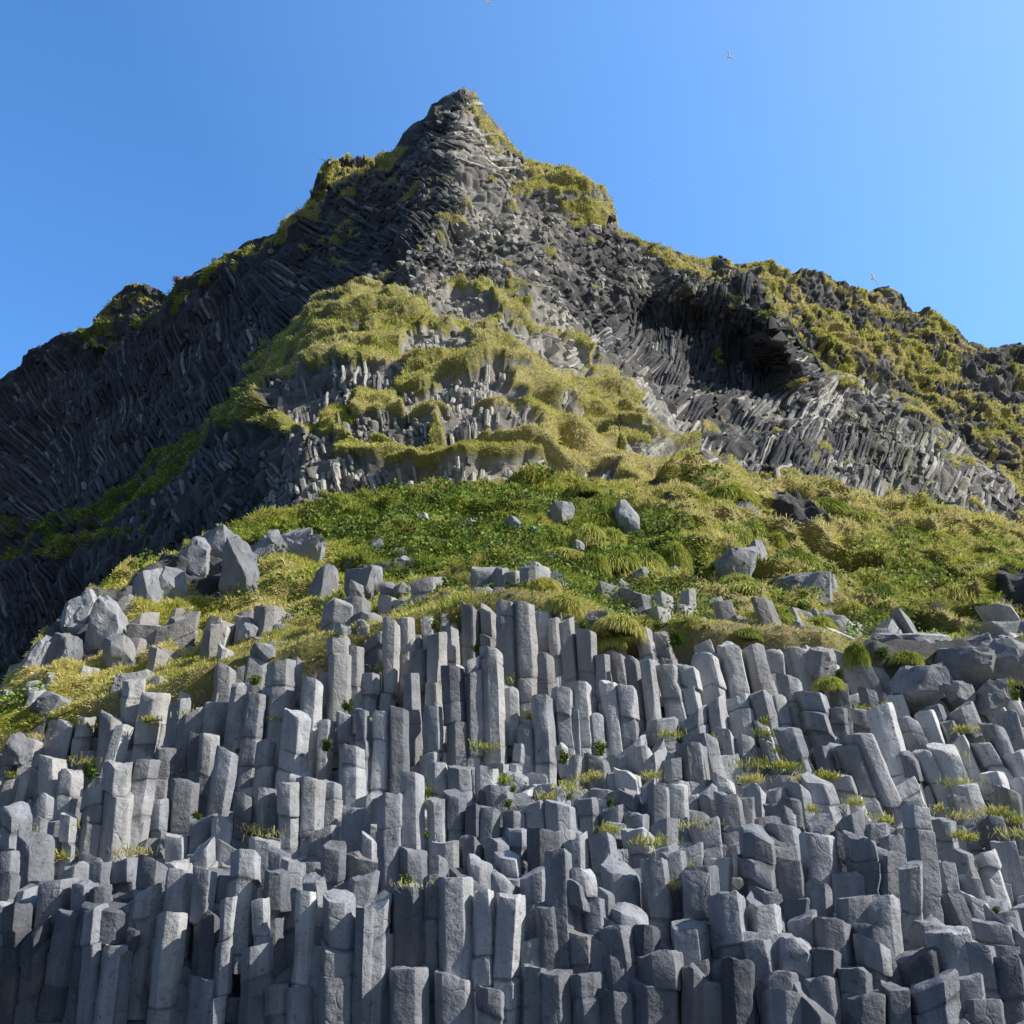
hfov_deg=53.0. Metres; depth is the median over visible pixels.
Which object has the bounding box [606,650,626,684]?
basalt rock
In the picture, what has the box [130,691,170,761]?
basalt rock
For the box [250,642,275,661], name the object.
boulder
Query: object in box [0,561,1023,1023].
basalt rocks
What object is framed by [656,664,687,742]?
basalt rock
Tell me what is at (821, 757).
basalt rock
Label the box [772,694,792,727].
basalt rock
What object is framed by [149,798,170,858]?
basalt rock
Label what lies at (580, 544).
boulder
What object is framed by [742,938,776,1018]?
basalt rock
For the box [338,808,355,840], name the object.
basalt rock
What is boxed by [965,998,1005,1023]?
basalt rock
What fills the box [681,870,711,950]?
basalt rock
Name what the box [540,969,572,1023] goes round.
basalt rock
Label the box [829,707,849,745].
basalt rock
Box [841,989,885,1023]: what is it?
basalt rock
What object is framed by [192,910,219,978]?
basalt rock
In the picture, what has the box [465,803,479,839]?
basalt rock
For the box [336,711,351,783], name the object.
basalt rock
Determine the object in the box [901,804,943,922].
basalt rock
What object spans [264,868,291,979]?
basalt rock
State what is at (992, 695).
boulder
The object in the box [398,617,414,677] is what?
basalt rock
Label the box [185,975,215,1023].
basalt rock
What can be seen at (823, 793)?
basalt rock
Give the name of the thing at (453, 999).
basalt rock
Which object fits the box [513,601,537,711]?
basalt rock
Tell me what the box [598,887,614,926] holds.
basalt rock
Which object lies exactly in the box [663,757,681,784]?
basalt rock
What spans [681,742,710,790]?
basalt rock
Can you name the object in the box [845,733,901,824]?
basalt rock
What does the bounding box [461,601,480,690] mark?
basalt rock
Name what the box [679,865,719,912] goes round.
basalt rock
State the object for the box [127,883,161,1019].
basalt rock
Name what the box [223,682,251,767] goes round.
basalt rock
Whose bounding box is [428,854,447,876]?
basalt rock
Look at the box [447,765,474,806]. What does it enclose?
basalt rock
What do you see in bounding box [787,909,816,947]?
basalt rock
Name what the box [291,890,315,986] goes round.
basalt rock
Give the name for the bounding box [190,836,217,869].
basalt rock
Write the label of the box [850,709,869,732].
basalt rock
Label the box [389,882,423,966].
basalt rock
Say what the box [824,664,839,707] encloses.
basalt rock
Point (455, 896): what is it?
basalt rock
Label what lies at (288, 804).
basalt rock
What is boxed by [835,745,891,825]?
basalt rock
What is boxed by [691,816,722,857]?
basalt rock
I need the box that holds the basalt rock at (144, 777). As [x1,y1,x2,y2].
[128,759,160,857]
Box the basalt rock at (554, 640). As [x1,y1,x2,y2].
[548,617,563,685]
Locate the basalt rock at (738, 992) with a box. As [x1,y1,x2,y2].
[721,957,757,1023]
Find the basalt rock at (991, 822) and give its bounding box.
[978,815,1009,851]
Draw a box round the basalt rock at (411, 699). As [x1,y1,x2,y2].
[403,673,422,765]
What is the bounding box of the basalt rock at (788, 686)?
[776,673,812,759]
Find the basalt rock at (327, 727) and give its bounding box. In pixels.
[316,719,335,780]
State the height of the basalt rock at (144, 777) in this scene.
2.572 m
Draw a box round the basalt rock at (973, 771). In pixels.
[952,734,980,789]
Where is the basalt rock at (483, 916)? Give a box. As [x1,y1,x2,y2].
[471,889,494,1023]
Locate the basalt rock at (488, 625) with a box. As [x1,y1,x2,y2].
[480,603,495,647]
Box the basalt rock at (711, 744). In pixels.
[692,733,725,779]
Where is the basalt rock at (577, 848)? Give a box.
[563,831,588,869]
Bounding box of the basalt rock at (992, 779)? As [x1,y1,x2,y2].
[980,771,1009,807]
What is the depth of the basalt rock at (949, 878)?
14.56 m
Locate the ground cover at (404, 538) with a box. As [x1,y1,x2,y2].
[0,452,1022,714]
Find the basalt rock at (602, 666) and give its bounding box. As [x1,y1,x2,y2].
[595,654,611,714]
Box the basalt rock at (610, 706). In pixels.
[599,680,623,755]
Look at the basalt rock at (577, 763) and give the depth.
17.78 m
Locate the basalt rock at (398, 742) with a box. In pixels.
[387,705,409,792]
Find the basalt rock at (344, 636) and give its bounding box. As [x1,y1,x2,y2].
[339,635,348,653]
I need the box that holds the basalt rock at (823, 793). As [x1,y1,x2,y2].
[800,772,841,825]
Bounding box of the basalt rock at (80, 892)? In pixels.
[70,879,99,911]
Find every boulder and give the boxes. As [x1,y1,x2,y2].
[0,732,31,766]
[20,635,50,673]
[31,691,72,722]
[46,633,82,665]
[60,589,96,634]
[85,594,128,650]
[102,633,137,669]
[117,594,134,618]
[132,568,163,602]
[159,566,188,599]
[167,616,184,623]
[177,536,210,577]
[201,525,236,558]
[218,535,259,595]
[237,621,257,641]
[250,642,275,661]
[251,529,287,558]
[281,527,312,555]
[297,534,326,563]
[308,563,339,599]
[344,567,376,599]
[348,579,364,597]
[369,538,383,549]
[369,565,382,595]
[379,581,394,596]
[389,548,403,558]
[393,582,410,598]
[397,555,409,560]
[415,512,429,519]
[434,577,442,585]
[492,587,504,592]
[505,515,520,530]
[547,501,574,523]
[573,540,584,550]
[585,610,607,631]
[613,499,639,534]
[614,578,628,588]
[629,567,648,584]
[633,606,649,617]
[706,596,722,609]
[713,546,756,579]
[734,501,759,514]
[749,539,766,559]
[774,572,814,591]
[790,620,804,628]
[795,571,837,606]
[805,647,836,679]
[870,633,920,642]
[889,665,949,718]
[909,637,935,642]
[932,662,952,681]
[933,646,998,690]
[945,680,975,707]
[962,632,992,647]
[975,679,1009,714]
[988,635,1023,685]
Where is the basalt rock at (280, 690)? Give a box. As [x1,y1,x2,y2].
[262,659,296,776]
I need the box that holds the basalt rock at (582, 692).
[569,681,592,788]
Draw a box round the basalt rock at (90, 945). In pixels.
[76,903,108,1023]
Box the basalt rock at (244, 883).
[226,849,260,973]
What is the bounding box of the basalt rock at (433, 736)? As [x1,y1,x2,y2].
[419,705,443,786]
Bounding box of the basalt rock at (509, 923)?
[492,893,525,1023]
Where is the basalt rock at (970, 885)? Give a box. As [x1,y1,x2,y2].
[958,874,989,907]
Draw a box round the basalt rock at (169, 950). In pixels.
[147,911,187,1023]
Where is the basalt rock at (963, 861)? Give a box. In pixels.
[950,848,979,878]
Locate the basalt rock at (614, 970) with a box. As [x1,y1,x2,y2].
[601,954,636,992]
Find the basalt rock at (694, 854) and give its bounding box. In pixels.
[678,841,703,866]
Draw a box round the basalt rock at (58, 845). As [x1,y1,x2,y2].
[53,837,60,860]
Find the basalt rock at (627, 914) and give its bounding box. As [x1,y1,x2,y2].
[611,902,648,930]
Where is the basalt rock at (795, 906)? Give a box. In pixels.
[783,897,810,931]
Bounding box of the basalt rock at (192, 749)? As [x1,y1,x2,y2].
[185,731,198,780]
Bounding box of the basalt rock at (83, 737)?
[68,716,96,769]
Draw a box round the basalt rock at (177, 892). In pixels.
[162,868,192,959]
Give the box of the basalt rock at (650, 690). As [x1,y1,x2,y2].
[639,659,661,749]
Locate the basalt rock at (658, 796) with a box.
[647,783,669,831]
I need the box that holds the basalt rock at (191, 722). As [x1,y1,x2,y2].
[175,707,203,778]
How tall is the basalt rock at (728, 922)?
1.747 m
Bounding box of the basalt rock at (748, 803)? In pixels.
[740,796,755,823]
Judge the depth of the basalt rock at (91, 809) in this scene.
16.91 m
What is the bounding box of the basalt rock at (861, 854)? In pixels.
[843,830,881,895]
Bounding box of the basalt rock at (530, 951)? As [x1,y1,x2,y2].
[520,937,540,1022]
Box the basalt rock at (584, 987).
[570,971,603,1023]
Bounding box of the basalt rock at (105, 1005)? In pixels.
[92,944,133,1023]
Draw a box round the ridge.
[714,255,1023,494]
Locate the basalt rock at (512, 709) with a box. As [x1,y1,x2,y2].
[504,685,519,756]
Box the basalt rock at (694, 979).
[681,962,707,1023]
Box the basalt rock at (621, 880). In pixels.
[600,854,642,909]
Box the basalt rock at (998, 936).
[972,918,1020,956]
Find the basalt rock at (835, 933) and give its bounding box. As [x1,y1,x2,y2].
[813,916,854,967]
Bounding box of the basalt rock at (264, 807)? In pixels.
[250,787,277,837]
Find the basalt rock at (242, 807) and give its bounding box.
[231,792,251,848]
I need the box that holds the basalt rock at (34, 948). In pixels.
[14,915,51,1023]
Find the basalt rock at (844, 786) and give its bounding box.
[828,772,870,819]
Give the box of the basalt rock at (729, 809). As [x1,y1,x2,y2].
[713,789,745,866]
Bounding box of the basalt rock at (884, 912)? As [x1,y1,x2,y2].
[867,894,903,956]
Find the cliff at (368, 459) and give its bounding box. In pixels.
[0,87,1023,684]
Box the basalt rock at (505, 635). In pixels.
[496,599,517,687]
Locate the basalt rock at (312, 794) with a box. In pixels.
[296,776,325,855]
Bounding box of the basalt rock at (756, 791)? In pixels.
[742,783,766,817]
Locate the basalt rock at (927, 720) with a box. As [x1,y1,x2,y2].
[914,709,945,743]
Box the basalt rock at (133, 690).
[120,678,145,749]
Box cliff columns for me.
[0,97,1015,684]
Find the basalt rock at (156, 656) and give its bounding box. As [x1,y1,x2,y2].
[146,646,168,672]
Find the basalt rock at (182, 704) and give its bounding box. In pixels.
[164,697,190,747]
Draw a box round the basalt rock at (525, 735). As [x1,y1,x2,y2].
[516,724,534,773]
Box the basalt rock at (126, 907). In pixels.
[118,898,134,912]
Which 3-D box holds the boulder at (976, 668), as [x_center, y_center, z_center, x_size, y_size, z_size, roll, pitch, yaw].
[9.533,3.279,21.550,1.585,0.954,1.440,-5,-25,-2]
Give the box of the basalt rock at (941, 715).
[920,704,962,743]
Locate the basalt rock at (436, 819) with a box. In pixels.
[426,797,446,854]
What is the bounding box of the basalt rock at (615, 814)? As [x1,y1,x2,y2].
[602,804,623,848]
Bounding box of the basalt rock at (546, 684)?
[537,651,555,697]
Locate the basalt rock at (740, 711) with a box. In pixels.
[726,693,760,777]
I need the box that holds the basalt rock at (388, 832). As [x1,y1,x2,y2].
[375,792,402,855]
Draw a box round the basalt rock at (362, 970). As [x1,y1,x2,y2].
[351,905,375,1023]
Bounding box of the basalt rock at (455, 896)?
[438,877,473,979]
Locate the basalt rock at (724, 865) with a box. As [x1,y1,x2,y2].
[703,857,732,891]
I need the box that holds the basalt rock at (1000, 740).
[977,722,1013,768]
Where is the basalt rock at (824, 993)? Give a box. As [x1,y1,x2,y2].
[803,976,841,1023]
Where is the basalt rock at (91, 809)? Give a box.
[77,785,104,861]
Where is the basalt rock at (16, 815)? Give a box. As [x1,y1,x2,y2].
[0,801,31,852]
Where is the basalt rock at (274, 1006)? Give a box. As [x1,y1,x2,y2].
[264,983,288,1023]
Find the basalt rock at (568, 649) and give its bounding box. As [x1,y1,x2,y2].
[559,616,577,686]
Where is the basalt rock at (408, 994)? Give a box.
[387,965,429,1023]
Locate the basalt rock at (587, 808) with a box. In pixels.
[574,797,599,836]
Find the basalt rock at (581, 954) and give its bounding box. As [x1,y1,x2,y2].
[570,936,591,973]
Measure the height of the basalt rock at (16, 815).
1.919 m
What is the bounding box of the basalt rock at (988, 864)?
[974,849,1011,907]
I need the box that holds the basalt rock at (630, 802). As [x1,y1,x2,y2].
[613,788,641,812]
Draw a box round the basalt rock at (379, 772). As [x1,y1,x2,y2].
[369,710,387,794]
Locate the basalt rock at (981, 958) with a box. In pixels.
[966,940,1005,1021]
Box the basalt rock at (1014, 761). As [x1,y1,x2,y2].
[1004,749,1023,777]
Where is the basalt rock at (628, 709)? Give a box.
[617,683,639,749]
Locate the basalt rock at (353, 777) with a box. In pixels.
[341,743,365,807]
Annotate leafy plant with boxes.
[81,760,98,780]
[190,811,203,818]
[247,673,261,685]
[322,737,332,751]
[340,699,346,711]
[344,701,354,712]
[399,874,411,885]
[423,829,429,839]
[430,620,439,628]
[471,643,481,652]
[501,798,512,807]
[507,785,516,792]
[558,748,570,764]
[565,793,574,800]
[579,619,590,629]
[593,738,608,755]
[606,796,613,806]
[652,621,661,628]
[666,628,685,647]
[794,601,808,610]
[835,668,844,679]
[871,645,889,659]
[990,905,999,914]
[1008,687,1022,700]
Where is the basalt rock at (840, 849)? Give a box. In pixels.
[830,830,846,872]
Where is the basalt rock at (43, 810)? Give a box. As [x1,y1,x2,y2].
[32,792,53,832]
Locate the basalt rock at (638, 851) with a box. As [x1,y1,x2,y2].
[621,827,654,867]
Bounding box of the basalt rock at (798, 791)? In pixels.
[784,782,813,831]
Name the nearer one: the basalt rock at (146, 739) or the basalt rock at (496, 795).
the basalt rock at (496, 795)
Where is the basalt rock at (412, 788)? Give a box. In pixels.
[399,771,425,850]
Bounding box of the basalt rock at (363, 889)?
[347,870,379,906]
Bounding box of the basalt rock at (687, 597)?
[679,588,696,611]
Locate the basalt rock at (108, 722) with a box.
[92,710,122,780]
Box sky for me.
[0,0,1023,378]
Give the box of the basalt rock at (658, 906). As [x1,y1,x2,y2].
[640,858,673,943]
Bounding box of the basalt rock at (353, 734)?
[350,709,363,744]
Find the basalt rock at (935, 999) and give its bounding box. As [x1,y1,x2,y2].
[909,969,963,1023]
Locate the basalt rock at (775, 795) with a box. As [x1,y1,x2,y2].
[766,787,787,803]
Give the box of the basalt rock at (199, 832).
[188,813,217,853]
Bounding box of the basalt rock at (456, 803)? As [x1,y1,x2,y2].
[442,789,466,841]
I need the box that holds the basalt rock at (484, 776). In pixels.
[475,765,498,800]
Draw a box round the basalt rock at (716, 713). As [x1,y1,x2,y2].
[706,694,727,734]
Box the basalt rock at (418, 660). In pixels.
[410,648,426,737]
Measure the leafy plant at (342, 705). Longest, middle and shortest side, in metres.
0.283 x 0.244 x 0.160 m
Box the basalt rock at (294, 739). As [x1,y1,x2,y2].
[275,708,310,789]
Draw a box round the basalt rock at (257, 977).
[238,943,273,1023]
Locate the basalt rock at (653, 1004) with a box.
[629,977,680,1023]
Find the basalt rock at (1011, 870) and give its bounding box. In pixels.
[990,840,1023,905]
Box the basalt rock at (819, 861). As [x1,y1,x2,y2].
[799,832,837,910]
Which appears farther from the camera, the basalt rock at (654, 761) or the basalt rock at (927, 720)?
the basalt rock at (927, 720)
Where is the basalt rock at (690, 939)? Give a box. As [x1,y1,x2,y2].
[671,919,710,995]
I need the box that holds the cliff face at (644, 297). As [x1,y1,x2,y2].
[0,95,1023,688]
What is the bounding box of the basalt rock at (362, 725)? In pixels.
[355,708,370,794]
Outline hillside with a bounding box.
[0,453,1023,828]
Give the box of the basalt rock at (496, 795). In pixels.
[485,785,513,819]
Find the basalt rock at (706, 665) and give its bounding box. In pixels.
[690,652,729,727]
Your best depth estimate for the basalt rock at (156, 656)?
23.52 m
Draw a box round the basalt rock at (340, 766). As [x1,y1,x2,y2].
[339,745,355,783]
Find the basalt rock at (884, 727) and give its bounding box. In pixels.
[866,702,905,783]
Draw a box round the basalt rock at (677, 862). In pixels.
[660,850,686,912]
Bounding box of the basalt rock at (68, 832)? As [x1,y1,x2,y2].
[59,812,78,879]
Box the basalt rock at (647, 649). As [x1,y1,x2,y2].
[636,627,663,706]
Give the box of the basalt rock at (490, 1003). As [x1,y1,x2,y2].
[476,984,505,1023]
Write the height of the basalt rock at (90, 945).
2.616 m
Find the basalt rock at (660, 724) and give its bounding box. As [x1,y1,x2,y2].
[646,716,678,751]
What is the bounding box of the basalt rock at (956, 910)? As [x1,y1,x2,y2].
[940,893,976,940]
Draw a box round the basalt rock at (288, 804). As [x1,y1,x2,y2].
[277,782,300,858]
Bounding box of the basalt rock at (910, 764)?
[899,750,935,816]
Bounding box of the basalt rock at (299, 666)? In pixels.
[291,656,303,709]
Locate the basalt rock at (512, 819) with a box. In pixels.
[502,810,525,836]
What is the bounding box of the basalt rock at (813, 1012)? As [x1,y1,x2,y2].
[793,981,839,1023]
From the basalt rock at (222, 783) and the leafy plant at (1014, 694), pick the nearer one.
the basalt rock at (222, 783)
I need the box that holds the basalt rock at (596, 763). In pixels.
[584,753,610,791]
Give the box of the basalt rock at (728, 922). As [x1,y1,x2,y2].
[707,890,748,959]
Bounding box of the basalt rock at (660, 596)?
[651,591,673,612]
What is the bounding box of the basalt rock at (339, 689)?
[326,637,351,767]
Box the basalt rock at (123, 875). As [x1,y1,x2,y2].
[110,857,137,893]
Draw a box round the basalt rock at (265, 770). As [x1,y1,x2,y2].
[252,738,276,789]
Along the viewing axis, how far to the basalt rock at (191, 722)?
19.96 m
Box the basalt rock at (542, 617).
[535,610,551,654]
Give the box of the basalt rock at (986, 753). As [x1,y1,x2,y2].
[970,742,1013,786]
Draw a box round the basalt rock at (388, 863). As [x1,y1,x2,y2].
[378,846,399,891]
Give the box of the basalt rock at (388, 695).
[377,616,399,711]
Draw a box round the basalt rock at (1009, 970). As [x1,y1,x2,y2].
[994,955,1023,1023]
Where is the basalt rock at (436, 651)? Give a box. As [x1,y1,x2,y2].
[425,632,446,752]
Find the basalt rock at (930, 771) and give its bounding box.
[912,749,951,807]
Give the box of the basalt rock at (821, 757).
[809,745,836,779]
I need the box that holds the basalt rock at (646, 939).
[633,924,660,976]
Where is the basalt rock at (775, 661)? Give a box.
[765,649,785,693]
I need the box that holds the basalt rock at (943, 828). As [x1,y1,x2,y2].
[931,817,958,861]
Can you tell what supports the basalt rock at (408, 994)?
on the hillside
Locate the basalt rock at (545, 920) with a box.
[534,901,558,970]
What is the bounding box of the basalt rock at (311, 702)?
[300,676,322,777]
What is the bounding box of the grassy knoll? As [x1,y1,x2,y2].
[307,154,374,203]
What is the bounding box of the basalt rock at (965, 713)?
[949,701,984,767]
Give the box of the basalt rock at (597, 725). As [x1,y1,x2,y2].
[590,712,605,757]
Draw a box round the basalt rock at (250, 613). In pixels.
[234,610,253,626]
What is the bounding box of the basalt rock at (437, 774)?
[426,762,447,796]
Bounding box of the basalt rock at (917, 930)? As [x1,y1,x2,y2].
[907,914,944,948]
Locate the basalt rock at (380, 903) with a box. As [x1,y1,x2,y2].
[354,890,391,1023]
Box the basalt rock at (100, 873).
[89,862,111,885]
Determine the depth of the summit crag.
205.34 m
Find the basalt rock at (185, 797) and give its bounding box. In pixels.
[168,778,200,834]
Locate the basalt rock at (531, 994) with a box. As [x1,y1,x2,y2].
[520,964,545,1023]
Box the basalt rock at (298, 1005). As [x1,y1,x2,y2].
[285,984,312,1023]
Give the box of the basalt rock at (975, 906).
[959,890,988,919]
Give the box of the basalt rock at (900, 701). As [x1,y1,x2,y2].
[882,694,910,745]
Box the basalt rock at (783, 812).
[763,803,792,825]
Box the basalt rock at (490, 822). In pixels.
[478,805,500,845]
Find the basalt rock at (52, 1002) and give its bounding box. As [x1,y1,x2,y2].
[36,909,79,1023]
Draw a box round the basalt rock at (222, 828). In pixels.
[211,816,232,852]
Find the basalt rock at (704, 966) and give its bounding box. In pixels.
[694,957,711,980]
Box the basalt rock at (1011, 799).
[994,785,1023,855]
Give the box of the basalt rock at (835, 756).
[827,742,844,772]
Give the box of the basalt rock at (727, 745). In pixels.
[713,726,736,784]
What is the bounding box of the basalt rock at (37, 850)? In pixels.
[16,828,55,888]
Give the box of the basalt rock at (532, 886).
[519,866,545,940]
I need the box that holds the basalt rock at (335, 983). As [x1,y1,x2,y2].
[318,889,355,1023]
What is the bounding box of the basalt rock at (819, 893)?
[806,877,832,916]
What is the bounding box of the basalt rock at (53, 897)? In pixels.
[34,878,79,938]
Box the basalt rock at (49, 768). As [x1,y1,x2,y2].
[38,754,67,822]
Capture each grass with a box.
[0,87,1023,560]
[5,664,1023,897]
[91,282,152,349]
[304,152,374,205]
[714,258,1023,494]
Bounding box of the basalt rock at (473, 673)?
[464,656,483,767]
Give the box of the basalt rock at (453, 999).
[434,969,473,1023]
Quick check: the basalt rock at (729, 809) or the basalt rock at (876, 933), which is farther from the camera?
the basalt rock at (729, 809)
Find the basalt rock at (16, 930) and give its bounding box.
[0,902,34,1023]
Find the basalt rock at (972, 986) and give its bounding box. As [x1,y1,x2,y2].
[959,973,986,1023]
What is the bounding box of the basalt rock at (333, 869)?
[321,840,346,890]
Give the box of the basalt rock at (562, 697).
[551,686,574,785]
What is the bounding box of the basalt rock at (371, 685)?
[361,673,380,743]
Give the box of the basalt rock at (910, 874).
[898,860,922,950]
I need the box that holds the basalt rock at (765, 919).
[746,903,782,933]
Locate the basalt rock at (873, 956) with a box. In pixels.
[853,934,892,989]
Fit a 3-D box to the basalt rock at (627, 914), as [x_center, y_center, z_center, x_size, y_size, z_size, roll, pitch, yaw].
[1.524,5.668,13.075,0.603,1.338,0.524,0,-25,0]
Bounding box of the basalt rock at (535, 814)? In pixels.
[525,800,545,828]
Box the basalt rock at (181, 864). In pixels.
[164,859,188,870]
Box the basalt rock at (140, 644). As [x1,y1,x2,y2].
[130,638,146,657]
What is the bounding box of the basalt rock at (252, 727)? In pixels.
[235,692,265,789]
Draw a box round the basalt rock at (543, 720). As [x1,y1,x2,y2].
[531,694,556,788]
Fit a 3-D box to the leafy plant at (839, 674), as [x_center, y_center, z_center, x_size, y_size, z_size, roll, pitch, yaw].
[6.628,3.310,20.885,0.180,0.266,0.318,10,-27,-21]
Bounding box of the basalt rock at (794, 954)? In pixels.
[777,936,811,983]
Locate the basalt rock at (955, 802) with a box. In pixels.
[947,794,983,854]
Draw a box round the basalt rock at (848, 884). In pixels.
[832,871,864,912]
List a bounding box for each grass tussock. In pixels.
[401,483,436,498]
[422,515,448,527]
[516,576,561,591]
[537,546,584,563]
[543,593,586,619]
[559,481,604,498]
[566,522,610,550]
[571,497,595,516]
[576,551,611,578]
[581,507,617,526]
[586,493,618,508]
[590,612,647,644]
[597,632,627,651]
[603,526,629,549]
[604,548,642,575]
[630,547,669,570]
[649,512,670,523]
[659,540,693,573]
[682,490,711,503]
[699,498,742,515]
[706,481,762,506]
[716,572,754,584]
[719,521,753,545]
[727,579,785,602]
[729,627,764,642]
[737,519,770,540]
[746,602,798,624]
[766,530,789,551]
[769,547,825,571]
[807,614,840,631]
[810,676,846,691]
[811,496,852,513]
[836,509,885,523]
[838,600,868,620]
[842,641,871,669]
[844,538,887,549]
[849,566,888,580]
[852,608,889,626]
[857,582,903,601]
[887,649,925,665]
[893,525,930,542]
[913,505,958,515]
[917,567,948,579]
[922,530,961,543]
[933,582,980,602]
[965,533,1012,548]
[986,551,1023,562]
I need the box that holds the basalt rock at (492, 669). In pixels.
[479,646,507,765]
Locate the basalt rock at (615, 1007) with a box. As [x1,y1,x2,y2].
[596,988,633,1023]
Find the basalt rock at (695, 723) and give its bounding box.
[680,705,708,742]
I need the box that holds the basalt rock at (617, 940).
[595,925,635,992]
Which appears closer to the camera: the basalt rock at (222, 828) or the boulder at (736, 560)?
the basalt rock at (222, 828)
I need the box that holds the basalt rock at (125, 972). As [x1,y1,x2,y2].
[114,927,139,1023]
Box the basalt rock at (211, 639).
[200,625,222,660]
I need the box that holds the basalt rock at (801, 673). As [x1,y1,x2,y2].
[788,647,821,692]
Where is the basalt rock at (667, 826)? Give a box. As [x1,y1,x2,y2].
[650,817,677,849]
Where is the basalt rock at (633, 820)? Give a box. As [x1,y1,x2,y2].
[623,811,648,830]
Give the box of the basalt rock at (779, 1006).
[760,988,805,1023]
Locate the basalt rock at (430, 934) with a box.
[423,874,442,1023]
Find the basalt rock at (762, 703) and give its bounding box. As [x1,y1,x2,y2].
[749,690,785,769]
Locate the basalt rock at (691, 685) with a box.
[676,664,702,716]
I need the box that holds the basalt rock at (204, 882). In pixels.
[189,866,216,968]
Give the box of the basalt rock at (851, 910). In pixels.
[836,895,871,943]
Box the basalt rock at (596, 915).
[570,868,606,934]
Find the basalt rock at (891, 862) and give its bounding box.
[876,846,905,913]
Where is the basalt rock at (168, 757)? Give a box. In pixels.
[154,747,179,799]
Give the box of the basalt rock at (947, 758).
[926,742,970,795]
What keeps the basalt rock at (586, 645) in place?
on the hillside
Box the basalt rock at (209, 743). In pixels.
[195,733,219,819]
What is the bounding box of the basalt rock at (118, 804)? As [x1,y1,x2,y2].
[98,760,133,862]
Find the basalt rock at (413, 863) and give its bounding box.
[399,846,427,883]
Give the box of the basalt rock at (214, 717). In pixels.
[202,701,228,746]
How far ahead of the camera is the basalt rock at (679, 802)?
16.44 m
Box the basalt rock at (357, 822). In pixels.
[344,807,370,852]
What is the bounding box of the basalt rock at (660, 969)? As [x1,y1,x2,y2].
[635,949,683,1023]
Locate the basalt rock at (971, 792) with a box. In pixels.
[956,782,987,851]
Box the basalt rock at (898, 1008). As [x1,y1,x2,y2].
[880,982,911,1023]
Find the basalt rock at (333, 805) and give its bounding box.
[324,779,342,827]
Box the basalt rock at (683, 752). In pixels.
[675,742,706,794]
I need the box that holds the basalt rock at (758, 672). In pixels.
[742,643,775,695]
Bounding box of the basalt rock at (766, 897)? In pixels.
[748,886,783,913]
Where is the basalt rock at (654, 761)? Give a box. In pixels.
[640,747,667,791]
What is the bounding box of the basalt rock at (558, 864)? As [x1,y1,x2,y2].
[544,848,574,968]
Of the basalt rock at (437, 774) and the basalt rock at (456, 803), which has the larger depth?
the basalt rock at (437, 774)
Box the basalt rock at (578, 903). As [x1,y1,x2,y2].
[567,878,589,931]
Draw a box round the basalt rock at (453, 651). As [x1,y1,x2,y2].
[441,626,465,697]
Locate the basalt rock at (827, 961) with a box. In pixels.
[810,947,842,977]
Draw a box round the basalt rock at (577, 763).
[566,754,585,794]
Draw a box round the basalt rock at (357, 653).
[349,645,364,714]
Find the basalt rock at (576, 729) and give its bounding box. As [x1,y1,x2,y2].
[572,706,580,754]
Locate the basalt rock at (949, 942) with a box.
[924,925,972,975]
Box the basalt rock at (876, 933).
[852,923,902,986]
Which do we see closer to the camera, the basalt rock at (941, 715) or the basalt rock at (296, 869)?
the basalt rock at (296, 869)
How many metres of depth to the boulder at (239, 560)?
28.28 m
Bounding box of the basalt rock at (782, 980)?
[758,970,798,1023]
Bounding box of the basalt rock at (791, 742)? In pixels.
[773,727,814,775]
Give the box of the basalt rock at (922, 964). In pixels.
[899,947,942,988]
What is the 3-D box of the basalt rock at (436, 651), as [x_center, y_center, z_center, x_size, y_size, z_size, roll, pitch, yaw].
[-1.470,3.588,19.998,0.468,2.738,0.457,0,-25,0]
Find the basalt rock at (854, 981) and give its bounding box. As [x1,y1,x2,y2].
[837,967,873,1019]
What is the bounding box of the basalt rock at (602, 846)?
[588,832,618,887]
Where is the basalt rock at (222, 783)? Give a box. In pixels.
[205,745,237,816]
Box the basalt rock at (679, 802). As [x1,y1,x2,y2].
[665,783,689,841]
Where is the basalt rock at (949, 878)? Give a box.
[939,861,959,893]
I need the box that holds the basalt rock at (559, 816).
[545,799,578,832]
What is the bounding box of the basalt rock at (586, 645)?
[575,629,598,712]
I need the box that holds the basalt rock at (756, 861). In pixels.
[737,823,778,896]
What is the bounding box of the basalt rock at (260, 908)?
[251,897,273,970]
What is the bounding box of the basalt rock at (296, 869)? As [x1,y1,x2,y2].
[280,856,305,893]
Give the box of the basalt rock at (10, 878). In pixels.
[0,850,20,903]
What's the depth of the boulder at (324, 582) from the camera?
27.37 m
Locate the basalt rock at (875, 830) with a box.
[865,821,889,846]
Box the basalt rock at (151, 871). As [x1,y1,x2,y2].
[134,854,167,897]
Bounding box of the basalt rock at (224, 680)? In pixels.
[213,661,235,701]
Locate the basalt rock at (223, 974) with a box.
[208,896,236,1023]
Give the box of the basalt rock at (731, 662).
[717,641,749,698]
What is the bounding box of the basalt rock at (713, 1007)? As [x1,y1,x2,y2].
[703,981,722,1023]
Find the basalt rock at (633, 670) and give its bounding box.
[624,655,646,733]
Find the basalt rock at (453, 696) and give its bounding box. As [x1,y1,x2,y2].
[440,665,467,766]
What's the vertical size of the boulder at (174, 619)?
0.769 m
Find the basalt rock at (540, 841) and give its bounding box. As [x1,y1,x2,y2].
[527,828,563,871]
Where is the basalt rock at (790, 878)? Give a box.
[775,857,805,908]
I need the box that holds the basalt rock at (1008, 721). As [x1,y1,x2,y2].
[995,710,1023,751]
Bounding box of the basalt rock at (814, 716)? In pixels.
[796,690,839,746]
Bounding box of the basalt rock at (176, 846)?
[165,832,188,861]
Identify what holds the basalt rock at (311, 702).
on the hillside
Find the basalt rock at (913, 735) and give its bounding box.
[897,715,927,751]

